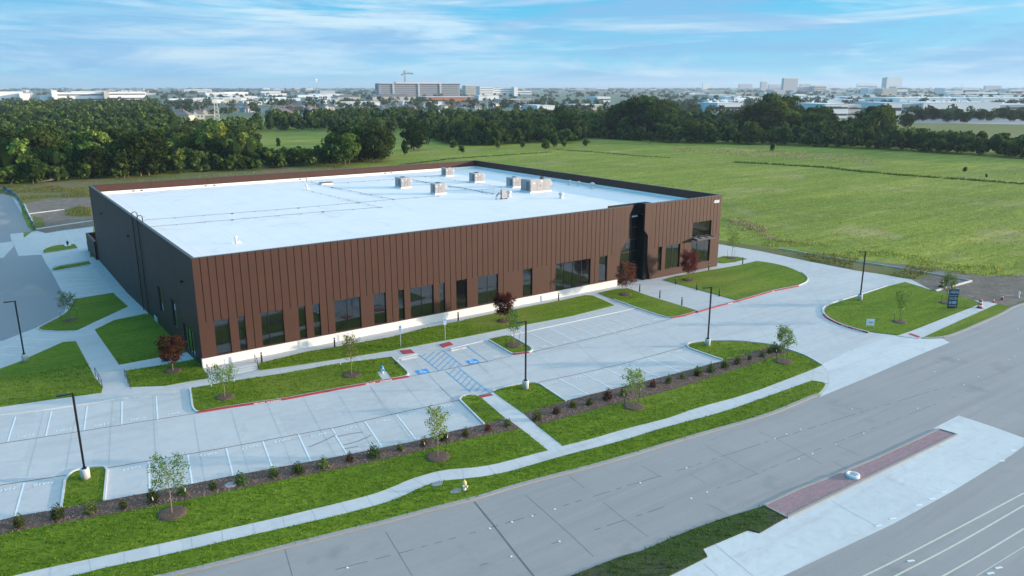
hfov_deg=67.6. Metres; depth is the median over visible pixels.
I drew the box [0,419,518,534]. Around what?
mulch bed
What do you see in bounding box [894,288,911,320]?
young tree
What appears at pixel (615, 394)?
mulch bed
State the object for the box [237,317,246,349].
window
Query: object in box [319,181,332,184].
roof hatch
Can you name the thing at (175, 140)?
tree
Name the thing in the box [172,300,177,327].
window
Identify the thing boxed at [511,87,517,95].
building
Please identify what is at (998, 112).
tree
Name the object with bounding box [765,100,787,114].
tree
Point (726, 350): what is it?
lawn
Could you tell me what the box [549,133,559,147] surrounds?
tree
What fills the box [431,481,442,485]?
meter box lid
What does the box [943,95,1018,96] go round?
building
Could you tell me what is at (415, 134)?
tree
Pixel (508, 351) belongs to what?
kerb
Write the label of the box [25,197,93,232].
dirt
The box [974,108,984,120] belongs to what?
tree
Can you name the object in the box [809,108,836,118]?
tree
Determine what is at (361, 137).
tree
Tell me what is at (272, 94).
building
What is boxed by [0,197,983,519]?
parking lot
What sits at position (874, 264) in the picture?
concrete edging
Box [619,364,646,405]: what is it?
young tree
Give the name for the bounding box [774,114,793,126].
tree
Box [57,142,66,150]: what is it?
tree
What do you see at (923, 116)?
tree
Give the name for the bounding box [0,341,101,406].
lawn
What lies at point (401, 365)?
kerb
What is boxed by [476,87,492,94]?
building
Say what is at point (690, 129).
tree
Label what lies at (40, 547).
lawn
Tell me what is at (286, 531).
lawn
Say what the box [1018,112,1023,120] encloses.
tree
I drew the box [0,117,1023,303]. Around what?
ground
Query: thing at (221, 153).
tree
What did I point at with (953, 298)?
lease sign
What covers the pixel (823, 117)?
tree
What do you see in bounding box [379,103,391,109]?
house
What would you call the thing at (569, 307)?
lawn
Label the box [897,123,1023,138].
field
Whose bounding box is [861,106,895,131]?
tree
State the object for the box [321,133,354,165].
tree
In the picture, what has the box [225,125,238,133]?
tree
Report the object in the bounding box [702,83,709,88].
building
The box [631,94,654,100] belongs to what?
tree
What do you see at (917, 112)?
tree
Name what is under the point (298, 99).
building
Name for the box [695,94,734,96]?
building
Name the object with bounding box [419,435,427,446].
shrub
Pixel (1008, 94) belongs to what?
building
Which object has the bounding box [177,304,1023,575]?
road
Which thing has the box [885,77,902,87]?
building
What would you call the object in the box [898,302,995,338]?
sidewalk
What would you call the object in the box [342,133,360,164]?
tree
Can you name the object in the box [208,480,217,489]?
shrub
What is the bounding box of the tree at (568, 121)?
[556,113,577,131]
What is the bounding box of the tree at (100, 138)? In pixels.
[83,129,112,149]
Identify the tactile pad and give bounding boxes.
[400,349,413,353]
[439,342,452,347]
[479,393,492,397]
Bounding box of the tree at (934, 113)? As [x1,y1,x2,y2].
[927,108,939,119]
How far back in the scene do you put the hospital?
2060.81 m
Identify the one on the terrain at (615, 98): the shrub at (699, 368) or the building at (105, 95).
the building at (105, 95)
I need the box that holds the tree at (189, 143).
[180,137,202,150]
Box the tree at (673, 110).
[665,106,675,112]
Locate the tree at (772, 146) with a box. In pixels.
[770,143,775,151]
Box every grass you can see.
[671,146,873,162]
[722,216,808,243]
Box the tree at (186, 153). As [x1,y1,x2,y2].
[183,147,190,169]
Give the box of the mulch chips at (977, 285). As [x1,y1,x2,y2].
[918,276,1023,303]
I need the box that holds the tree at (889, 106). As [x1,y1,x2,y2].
[873,103,896,123]
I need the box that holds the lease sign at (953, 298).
[947,289,959,308]
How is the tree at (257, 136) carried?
on the ground at (293, 137)
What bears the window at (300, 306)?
in the office warehouse
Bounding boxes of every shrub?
[12,512,24,528]
[49,502,63,520]
[82,499,98,514]
[119,499,127,509]
[146,487,160,503]
[176,484,186,495]
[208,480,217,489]
[233,470,248,485]
[268,466,279,478]
[291,461,305,474]
[316,456,329,469]
[345,451,353,462]
[366,443,381,459]
[396,443,403,451]
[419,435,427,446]
[438,433,448,440]
[462,426,468,436]
[484,422,491,431]
[505,418,511,426]
[532,410,541,420]
[552,405,560,414]
[569,400,576,407]
[602,388,612,400]
[619,386,627,395]
[648,379,656,387]
[665,374,671,383]
[693,365,702,375]
[706,362,715,372]
[720,360,728,367]
[733,355,741,364]
[770,341,777,351]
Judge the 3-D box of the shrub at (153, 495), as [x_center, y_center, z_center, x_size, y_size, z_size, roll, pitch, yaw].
[-23.950,13.780,51.043,0.897,1.116,0.992,-9,17,-32]
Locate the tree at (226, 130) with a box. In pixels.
[224,127,232,134]
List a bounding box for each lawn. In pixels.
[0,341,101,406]
[0,429,547,575]
[39,293,127,330]
[43,244,77,252]
[53,261,90,269]
[62,468,104,507]
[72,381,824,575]
[95,314,186,364]
[126,360,207,386]
[191,357,405,410]
[258,295,613,369]
[461,395,504,423]
[490,335,529,352]
[494,383,564,412]
[537,351,821,445]
[571,506,785,575]
[599,288,695,316]
[663,261,806,299]
[688,341,770,359]
[717,256,745,262]
[825,282,977,334]
[925,304,1010,337]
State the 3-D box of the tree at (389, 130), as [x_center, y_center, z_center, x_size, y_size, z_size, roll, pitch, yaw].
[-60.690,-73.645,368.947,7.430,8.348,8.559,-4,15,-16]
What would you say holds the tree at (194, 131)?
on the ground at (293, 137)
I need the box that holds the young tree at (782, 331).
[774,323,796,360]
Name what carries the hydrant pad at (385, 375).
on the lawn at (332, 372)
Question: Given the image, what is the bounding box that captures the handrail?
[94,367,102,387]
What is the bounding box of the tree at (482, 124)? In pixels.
[476,120,492,131]
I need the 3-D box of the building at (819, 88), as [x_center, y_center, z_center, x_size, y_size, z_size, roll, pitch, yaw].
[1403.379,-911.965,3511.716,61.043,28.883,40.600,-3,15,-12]
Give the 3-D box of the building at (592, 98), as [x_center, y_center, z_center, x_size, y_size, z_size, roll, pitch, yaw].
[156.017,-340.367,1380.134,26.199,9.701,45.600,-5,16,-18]
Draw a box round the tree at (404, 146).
[401,139,409,154]
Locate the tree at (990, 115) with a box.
[985,111,996,120]
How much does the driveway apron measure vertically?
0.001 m
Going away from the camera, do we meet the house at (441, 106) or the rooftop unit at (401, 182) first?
the rooftop unit at (401, 182)
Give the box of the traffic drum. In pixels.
[976,299,982,308]
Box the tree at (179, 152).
[170,148,185,172]
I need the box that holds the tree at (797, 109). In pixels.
[785,98,801,112]
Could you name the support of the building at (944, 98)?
on the terrain at (615, 98)
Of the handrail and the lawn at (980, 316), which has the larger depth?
the lawn at (980, 316)
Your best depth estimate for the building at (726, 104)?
816.13 m
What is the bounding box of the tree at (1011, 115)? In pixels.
[1006,109,1018,121]
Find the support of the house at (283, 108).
on the terrain at (615, 98)
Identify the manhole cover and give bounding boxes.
[224,482,235,487]
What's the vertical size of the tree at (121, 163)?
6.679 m
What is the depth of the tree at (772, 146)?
324.13 m
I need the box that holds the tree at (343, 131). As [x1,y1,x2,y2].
[337,123,363,159]
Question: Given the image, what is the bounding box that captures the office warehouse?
[88,160,721,367]
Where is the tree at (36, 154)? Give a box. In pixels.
[24,150,42,161]
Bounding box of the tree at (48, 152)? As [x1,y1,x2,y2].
[42,147,66,162]
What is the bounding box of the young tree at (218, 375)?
[205,360,238,396]
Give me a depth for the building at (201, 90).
3709.55 m
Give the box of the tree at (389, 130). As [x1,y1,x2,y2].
[383,127,393,138]
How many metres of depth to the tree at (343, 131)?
284.52 m
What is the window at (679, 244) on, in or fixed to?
in the office warehouse
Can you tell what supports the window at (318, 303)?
in the office warehouse
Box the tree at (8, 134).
[0,127,19,140]
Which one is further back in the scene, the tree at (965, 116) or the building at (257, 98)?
the building at (257, 98)
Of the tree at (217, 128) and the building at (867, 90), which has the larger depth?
the building at (867, 90)
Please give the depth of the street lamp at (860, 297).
98.61 m
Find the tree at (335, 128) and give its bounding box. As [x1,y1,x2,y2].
[321,126,345,146]
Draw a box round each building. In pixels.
[0,91,22,99]
[18,93,29,99]
[38,95,50,99]
[50,90,57,98]
[57,92,102,100]
[102,92,108,98]
[109,92,145,99]
[165,98,192,100]
[183,89,211,91]
[203,92,224,95]
[205,99,223,103]
[219,98,240,102]
[225,92,247,93]
[238,101,261,104]
[248,97,263,99]
[259,91,280,94]
[260,93,286,95]
[268,98,300,100]
[292,95,331,96]
[309,94,343,95]
[317,91,334,93]
[328,101,379,105]
[331,95,359,99]
[365,94,415,100]
[418,96,474,101]
[462,86,479,95]
[471,95,498,99]
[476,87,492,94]
[493,88,512,95]
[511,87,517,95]
[518,91,530,93]
[523,104,554,109]
[564,104,602,109]
[587,96,609,101]
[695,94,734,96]
[697,101,742,112]
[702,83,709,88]
[702,99,742,102]
[725,97,745,99]
[738,84,751,89]
[759,81,766,90]
[767,90,784,93]
[768,84,780,89]
[781,78,797,92]
[796,103,848,117]
[797,87,811,91]
[799,84,810,86]
[810,86,826,91]
[813,85,836,88]
[824,90,845,92]
[829,99,864,102]
[847,104,860,116]
[853,102,901,114]
[854,94,882,96]
[856,83,877,88]
[860,88,874,93]
[865,96,1023,101]
[874,88,897,94]
[881,78,885,87]
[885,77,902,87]
[885,95,909,96]
[889,87,907,92]
[898,100,955,108]
[901,101,920,112]
[919,100,1000,111]
[935,88,962,93]
[937,93,962,95]
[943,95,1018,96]
[951,93,1002,94]
[955,92,998,92]
[963,88,979,91]
[968,96,1016,96]
[983,86,1001,90]
[985,94,1022,95]
[1000,89,1023,93]
[1000,102,1023,110]
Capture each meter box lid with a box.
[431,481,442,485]
[450,488,461,493]
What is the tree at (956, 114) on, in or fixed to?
on the parking lot at (995, 121)
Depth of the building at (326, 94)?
2085.78 m
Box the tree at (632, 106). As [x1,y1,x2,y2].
[626,99,658,127]
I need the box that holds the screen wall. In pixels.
[86,232,98,259]
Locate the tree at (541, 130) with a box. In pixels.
[532,118,548,141]
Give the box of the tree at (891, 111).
[883,107,893,116]
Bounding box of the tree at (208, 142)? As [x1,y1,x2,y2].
[195,133,218,168]
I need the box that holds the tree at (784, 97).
[780,96,793,106]
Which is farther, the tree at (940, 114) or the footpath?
the tree at (940, 114)
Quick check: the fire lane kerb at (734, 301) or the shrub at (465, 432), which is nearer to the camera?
the shrub at (465, 432)
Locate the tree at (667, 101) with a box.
[657,98,671,106]
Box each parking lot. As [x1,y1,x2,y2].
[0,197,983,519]
[914,119,1023,124]
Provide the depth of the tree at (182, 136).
281.09 m
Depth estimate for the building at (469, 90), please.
2262.07 m
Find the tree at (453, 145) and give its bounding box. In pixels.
[450,139,456,148]
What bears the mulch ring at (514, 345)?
on the lawn at (508, 338)
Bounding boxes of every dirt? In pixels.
[0,163,421,194]
[5,184,90,203]
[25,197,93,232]
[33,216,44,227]
[65,207,90,217]
[719,240,934,279]
[859,260,986,278]
[913,274,1023,306]
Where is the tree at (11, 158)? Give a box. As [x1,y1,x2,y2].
[0,137,30,183]
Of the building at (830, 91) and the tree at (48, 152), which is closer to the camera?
the tree at (48, 152)
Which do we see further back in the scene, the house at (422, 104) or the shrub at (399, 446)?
the house at (422, 104)
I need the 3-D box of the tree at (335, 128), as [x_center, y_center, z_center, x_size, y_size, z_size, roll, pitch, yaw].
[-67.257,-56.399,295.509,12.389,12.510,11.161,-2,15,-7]
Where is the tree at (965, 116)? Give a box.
[959,112,971,122]
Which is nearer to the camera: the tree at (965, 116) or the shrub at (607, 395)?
the shrub at (607, 395)
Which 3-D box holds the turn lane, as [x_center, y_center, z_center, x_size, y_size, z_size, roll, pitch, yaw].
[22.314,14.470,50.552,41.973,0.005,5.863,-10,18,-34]
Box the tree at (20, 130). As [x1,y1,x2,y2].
[15,127,28,134]
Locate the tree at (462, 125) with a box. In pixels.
[449,120,474,143]
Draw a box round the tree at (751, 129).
[743,122,763,144]
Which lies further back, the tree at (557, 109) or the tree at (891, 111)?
the tree at (557, 109)
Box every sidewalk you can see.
[14,366,827,575]
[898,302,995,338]
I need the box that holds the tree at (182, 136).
[174,133,189,145]
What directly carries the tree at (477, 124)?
on the ground at (293, 137)
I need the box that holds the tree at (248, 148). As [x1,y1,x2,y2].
[239,132,254,159]
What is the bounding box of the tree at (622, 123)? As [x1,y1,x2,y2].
[615,116,631,138]
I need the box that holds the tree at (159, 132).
[146,127,165,145]
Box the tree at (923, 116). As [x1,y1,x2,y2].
[919,110,930,120]
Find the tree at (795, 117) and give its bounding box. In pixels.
[780,109,802,127]
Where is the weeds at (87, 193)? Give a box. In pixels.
[6,185,937,277]
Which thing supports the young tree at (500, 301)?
on the mulch ring at (502, 320)
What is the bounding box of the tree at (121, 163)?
[115,156,128,177]
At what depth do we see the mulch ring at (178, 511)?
49.58 m
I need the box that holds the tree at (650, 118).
[633,96,668,131]
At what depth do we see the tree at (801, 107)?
467.78 m
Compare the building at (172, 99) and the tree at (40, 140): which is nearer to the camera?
the tree at (40, 140)
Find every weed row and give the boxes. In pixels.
[399,152,548,164]
[555,149,670,157]
[735,161,1023,183]
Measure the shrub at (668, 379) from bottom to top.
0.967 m
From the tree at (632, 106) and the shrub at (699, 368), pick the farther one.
the tree at (632, 106)
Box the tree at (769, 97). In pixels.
[749,93,781,113]
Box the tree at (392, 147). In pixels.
[378,134,395,160]
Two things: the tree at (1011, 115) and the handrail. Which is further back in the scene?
the tree at (1011, 115)
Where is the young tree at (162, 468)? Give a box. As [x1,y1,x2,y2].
[146,451,189,512]
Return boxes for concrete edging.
[37,220,92,228]
[779,248,968,280]
[935,280,971,290]
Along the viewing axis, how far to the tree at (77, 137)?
258.74 m
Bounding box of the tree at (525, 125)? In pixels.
[510,119,534,141]
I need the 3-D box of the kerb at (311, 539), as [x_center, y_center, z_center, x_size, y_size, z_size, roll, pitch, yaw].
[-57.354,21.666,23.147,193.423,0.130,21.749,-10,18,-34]
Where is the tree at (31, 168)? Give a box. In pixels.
[19,153,47,183]
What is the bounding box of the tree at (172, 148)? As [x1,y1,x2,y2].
[164,142,177,154]
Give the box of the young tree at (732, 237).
[727,230,740,251]
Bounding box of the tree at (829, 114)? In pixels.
[826,113,836,122]
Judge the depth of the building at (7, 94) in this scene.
1531.72 m
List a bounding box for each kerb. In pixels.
[0,308,635,415]
[37,309,73,331]
[41,242,76,253]
[51,260,89,270]
[60,465,107,507]
[154,393,819,575]
[189,356,408,412]
[198,375,408,412]
[459,393,484,423]
[488,335,532,353]
[493,381,566,400]
[614,271,808,317]
[671,285,798,317]
[687,339,822,365]
[763,428,957,518]
[822,285,887,331]
[823,314,868,332]
[922,302,1023,338]
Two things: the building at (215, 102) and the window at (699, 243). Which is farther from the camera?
the building at (215, 102)
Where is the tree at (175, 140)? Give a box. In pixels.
[167,136,181,147]
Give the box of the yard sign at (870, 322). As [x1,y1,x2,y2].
[866,319,874,327]
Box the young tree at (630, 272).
[615,261,637,293]
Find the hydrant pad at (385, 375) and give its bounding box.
[377,371,390,378]
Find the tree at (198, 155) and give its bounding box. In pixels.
[190,149,204,171]
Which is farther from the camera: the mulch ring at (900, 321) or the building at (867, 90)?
the building at (867, 90)
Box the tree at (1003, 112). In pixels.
[999,108,1009,119]
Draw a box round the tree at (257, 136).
[243,127,261,142]
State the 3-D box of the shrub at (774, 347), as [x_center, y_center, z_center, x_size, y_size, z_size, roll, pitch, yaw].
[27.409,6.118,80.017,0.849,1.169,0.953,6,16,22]
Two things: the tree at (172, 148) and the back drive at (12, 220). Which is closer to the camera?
the back drive at (12, 220)
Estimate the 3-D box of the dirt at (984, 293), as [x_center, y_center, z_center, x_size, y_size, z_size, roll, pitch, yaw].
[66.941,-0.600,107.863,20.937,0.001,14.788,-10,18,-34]
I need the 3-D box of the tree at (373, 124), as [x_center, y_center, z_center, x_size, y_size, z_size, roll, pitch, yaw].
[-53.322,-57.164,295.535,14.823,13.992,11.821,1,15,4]
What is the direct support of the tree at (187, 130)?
on the ground at (293, 137)
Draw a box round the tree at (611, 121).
[603,112,620,137]
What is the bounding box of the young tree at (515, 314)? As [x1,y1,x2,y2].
[504,308,521,332]
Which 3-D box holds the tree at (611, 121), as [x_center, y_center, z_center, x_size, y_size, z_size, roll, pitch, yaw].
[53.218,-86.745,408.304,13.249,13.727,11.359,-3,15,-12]
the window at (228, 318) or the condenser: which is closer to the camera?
the window at (228, 318)
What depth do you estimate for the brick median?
53.95 m
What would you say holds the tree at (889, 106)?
on the ground at (293, 137)
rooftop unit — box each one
[394,176,412,188]
[430,182,447,194]
[441,167,454,176]
[468,172,485,182]
[505,176,521,187]
[520,176,552,192]
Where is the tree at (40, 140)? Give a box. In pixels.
[16,125,58,162]
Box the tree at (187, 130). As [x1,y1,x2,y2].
[168,125,191,136]
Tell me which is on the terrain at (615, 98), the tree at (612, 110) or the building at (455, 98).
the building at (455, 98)
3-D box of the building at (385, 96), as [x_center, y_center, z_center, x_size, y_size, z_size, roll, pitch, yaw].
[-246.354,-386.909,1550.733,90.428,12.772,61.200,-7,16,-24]
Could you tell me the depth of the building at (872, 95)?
2001.17 m
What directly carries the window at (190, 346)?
in the office warehouse
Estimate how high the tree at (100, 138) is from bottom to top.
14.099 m
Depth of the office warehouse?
98.14 m
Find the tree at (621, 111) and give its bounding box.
[613,100,634,126]
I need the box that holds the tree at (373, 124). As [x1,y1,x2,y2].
[360,122,391,151]
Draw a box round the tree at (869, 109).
[860,104,903,124]
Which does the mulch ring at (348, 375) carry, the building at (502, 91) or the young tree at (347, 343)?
the young tree at (347, 343)
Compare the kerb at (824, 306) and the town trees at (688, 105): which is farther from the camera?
the town trees at (688, 105)
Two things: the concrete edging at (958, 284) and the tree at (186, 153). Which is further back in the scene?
the tree at (186, 153)
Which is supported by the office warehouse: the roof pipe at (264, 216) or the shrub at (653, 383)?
the roof pipe at (264, 216)
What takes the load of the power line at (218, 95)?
hanging from the power pylon
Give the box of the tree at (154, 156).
[118,130,169,174]
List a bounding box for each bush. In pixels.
[458,145,464,151]
[582,139,589,145]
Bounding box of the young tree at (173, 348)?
[154,332,187,369]
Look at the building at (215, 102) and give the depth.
1236.87 m
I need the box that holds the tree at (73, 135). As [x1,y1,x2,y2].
[69,132,81,141]
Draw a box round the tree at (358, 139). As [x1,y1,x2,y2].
[353,133,366,161]
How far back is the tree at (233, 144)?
252.60 m
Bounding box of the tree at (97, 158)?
[72,146,114,178]
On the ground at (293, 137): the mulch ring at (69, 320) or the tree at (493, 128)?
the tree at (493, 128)
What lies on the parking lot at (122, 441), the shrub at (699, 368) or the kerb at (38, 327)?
the kerb at (38, 327)
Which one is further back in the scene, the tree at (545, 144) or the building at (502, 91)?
the building at (502, 91)
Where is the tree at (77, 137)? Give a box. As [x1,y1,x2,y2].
[71,134,82,142]
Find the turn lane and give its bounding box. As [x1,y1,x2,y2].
[671,416,1023,575]
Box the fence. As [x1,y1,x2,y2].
[2,184,35,230]
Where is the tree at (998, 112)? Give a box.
[991,108,999,119]
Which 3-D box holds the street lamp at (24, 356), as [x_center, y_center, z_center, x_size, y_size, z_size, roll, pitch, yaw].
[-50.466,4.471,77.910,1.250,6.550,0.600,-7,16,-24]
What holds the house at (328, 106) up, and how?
on the terrain at (615, 98)
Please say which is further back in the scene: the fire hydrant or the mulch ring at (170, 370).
the mulch ring at (170, 370)
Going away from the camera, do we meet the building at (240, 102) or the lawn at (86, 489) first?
the lawn at (86, 489)
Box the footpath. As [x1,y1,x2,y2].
[482,392,561,449]
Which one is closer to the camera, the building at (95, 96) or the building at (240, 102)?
the building at (240, 102)
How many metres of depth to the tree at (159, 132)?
253.98 m
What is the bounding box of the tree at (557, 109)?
[549,105,568,117]
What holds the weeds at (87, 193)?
on the dirt at (79, 215)
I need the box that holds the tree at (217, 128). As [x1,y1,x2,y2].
[198,121,225,167]
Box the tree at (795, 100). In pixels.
[776,95,800,108]
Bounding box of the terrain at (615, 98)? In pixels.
[0,88,1010,121]
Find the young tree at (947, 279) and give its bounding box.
[939,272,957,301]
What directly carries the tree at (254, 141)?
on the ground at (293, 137)
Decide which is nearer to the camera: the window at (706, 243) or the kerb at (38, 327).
the kerb at (38, 327)
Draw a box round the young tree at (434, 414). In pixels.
[424,405,451,455]
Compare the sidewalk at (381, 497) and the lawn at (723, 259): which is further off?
the lawn at (723, 259)
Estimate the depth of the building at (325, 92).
2719.30 m
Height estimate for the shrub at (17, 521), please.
1.043 m
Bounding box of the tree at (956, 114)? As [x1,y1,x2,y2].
[953,110,961,120]
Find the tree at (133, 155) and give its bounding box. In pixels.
[114,137,153,175]
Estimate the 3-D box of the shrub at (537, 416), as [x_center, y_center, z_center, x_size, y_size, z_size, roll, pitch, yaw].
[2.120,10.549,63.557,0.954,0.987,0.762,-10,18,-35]
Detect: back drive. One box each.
[0,194,33,242]
[0,244,67,340]
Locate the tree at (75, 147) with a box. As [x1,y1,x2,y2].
[66,140,93,178]
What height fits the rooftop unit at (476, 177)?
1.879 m
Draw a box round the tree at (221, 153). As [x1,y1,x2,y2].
[216,137,226,158]
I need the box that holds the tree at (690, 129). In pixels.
[682,119,701,142]
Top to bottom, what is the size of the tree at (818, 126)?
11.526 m
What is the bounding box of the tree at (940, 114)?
[939,109,949,120]
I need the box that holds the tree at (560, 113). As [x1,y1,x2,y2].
[554,109,575,121]
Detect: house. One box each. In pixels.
[172,109,194,120]
[190,108,204,118]
[201,107,216,115]
[239,106,258,111]
[265,105,290,113]
[285,103,304,109]
[301,105,318,113]
[320,103,333,109]
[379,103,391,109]
[390,101,402,106]
[402,103,415,109]
[418,101,430,107]
[437,104,453,109]
[457,101,470,107]
[471,103,481,109]
[486,101,501,107]
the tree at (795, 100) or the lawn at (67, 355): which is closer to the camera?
the lawn at (67, 355)
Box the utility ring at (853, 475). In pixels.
[846,471,859,479]
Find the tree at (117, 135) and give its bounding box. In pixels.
[115,130,136,139]
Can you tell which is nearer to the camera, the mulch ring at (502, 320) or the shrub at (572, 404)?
the shrub at (572, 404)
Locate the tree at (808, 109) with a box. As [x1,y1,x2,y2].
[805,106,832,113]
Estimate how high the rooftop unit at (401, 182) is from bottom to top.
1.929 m
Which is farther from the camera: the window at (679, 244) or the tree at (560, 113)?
the tree at (560, 113)
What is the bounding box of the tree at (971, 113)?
[967,109,974,120]
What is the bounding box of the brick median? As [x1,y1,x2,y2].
[767,430,952,514]
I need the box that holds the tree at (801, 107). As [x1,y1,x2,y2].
[798,104,805,112]
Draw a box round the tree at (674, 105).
[657,100,680,107]
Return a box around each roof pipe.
[144,196,439,220]
[150,207,382,226]
[310,181,393,199]
[412,179,493,194]
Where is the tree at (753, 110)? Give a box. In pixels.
[734,104,761,128]
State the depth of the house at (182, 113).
620.14 m
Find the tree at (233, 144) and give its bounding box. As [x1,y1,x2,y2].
[218,132,245,169]
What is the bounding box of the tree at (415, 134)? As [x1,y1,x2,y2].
[399,119,430,149]
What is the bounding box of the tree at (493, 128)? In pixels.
[488,120,503,143]
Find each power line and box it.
[0,98,483,111]
[1,95,480,106]
[1,101,479,116]
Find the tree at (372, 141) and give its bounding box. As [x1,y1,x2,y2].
[359,126,395,161]
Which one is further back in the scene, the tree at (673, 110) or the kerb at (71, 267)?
the tree at (673, 110)
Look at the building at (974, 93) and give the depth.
2152.07 m
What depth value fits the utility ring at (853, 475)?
54.19 m
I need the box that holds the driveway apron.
[820,337,948,396]
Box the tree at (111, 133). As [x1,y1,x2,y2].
[93,125,129,139]
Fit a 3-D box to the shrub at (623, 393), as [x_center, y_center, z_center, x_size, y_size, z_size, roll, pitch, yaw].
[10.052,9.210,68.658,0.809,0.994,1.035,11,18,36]
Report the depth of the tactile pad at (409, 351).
80.04 m
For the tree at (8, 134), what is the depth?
244.77 m
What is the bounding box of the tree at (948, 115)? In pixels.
[941,110,954,121]
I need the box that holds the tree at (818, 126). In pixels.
[810,121,825,135]
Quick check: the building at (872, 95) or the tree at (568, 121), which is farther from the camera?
the building at (872, 95)
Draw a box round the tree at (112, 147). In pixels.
[104,139,123,164]
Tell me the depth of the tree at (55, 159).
224.36 m
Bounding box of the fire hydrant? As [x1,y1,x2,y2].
[462,480,467,490]
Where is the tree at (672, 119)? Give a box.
[662,113,679,126]
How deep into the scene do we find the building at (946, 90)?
2800.47 m
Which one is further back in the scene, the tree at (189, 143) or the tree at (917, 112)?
the tree at (917, 112)
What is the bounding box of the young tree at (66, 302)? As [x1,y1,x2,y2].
[54,291,77,318]
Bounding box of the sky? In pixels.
[0,0,1023,87]
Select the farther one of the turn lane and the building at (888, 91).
the building at (888, 91)
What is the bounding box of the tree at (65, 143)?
[58,139,68,145]
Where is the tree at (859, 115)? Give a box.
[854,111,865,119]
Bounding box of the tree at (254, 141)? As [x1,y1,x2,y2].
[249,137,256,148]
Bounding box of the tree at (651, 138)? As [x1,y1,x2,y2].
[648,134,653,142]
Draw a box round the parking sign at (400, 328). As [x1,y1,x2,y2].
[399,325,401,344]
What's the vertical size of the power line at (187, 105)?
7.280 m
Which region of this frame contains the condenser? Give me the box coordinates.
[496,189,506,198]
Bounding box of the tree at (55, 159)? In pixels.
[45,152,65,180]
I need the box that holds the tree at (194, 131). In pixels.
[190,128,202,136]
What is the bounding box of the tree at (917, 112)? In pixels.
[913,109,922,120]
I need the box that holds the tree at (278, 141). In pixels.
[276,138,280,145]
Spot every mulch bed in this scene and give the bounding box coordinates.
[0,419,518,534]
[523,347,787,424]
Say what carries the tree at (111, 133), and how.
on the ground at (293, 137)
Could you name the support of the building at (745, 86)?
on the terrain at (615, 98)
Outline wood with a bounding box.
[0,98,1023,183]
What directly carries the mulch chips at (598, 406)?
on the mulch bed at (284, 475)
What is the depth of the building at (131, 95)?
1524.81 m
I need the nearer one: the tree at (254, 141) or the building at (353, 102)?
the tree at (254, 141)
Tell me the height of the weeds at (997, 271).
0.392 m
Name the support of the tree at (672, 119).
on the ground at (293, 137)
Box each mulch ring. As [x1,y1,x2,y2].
[63,318,76,321]
[156,505,187,520]
[164,368,181,373]
[215,393,233,400]
[342,371,361,377]
[425,451,449,462]
[497,318,510,322]
[505,342,521,347]
[620,293,631,295]
[623,402,643,410]
[774,358,792,364]
[892,319,906,323]
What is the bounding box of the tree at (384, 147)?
[371,138,393,161]
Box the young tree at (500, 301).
[492,291,515,319]
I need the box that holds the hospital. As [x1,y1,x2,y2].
[376,82,459,96]
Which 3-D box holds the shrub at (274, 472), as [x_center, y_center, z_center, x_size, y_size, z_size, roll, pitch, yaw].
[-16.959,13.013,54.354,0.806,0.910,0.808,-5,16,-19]
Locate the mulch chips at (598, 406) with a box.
[0,350,789,533]
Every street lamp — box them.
[4,300,28,361]
[56,392,90,479]
[515,321,528,388]
[702,287,711,345]
[857,251,865,300]
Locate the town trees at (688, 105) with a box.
[0,87,1023,114]
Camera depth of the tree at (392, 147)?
284.56 m
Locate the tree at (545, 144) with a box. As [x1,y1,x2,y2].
[541,139,550,148]
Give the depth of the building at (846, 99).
1329.16 m
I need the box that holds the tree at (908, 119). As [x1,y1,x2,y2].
[899,109,916,128]
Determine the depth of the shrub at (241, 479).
53.29 m
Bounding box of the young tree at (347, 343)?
[338,332,359,373]
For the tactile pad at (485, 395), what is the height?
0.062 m
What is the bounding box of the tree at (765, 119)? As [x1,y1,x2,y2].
[751,104,786,130]
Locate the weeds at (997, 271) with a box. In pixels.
[760,239,1018,276]
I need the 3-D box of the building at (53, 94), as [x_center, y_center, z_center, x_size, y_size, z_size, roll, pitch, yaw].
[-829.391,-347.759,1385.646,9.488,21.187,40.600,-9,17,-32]
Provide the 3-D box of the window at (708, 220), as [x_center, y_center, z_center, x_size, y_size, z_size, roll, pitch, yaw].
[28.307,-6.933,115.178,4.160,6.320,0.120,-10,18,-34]
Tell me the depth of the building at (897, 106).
750.32 m
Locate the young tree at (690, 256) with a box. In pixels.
[678,249,699,279]
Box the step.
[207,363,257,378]
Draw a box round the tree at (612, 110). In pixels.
[607,104,618,116]
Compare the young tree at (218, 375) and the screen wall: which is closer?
the young tree at (218, 375)
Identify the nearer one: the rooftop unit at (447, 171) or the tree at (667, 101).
the rooftop unit at (447, 171)
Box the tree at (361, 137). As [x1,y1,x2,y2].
[351,126,370,161]
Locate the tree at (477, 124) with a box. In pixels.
[471,118,484,128]
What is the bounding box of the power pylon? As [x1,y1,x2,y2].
[211,93,219,120]
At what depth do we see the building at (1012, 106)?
858.00 m
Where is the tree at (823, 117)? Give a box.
[808,113,836,125]
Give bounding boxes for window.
[158,286,163,311]
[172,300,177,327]
[184,324,195,357]
[214,318,231,353]
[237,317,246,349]
[260,310,284,345]
[300,306,306,338]
[315,303,320,335]
[336,297,360,331]
[376,293,385,323]
[411,285,433,317]
[478,274,497,304]
[523,268,531,295]
[555,259,589,289]
[666,244,679,268]
[692,220,710,261]
[695,234,702,255]
[704,236,708,256]
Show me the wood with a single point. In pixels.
(724, 126)
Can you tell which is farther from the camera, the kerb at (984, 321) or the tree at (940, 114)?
the tree at (940, 114)
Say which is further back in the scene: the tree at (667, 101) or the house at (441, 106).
the house at (441, 106)

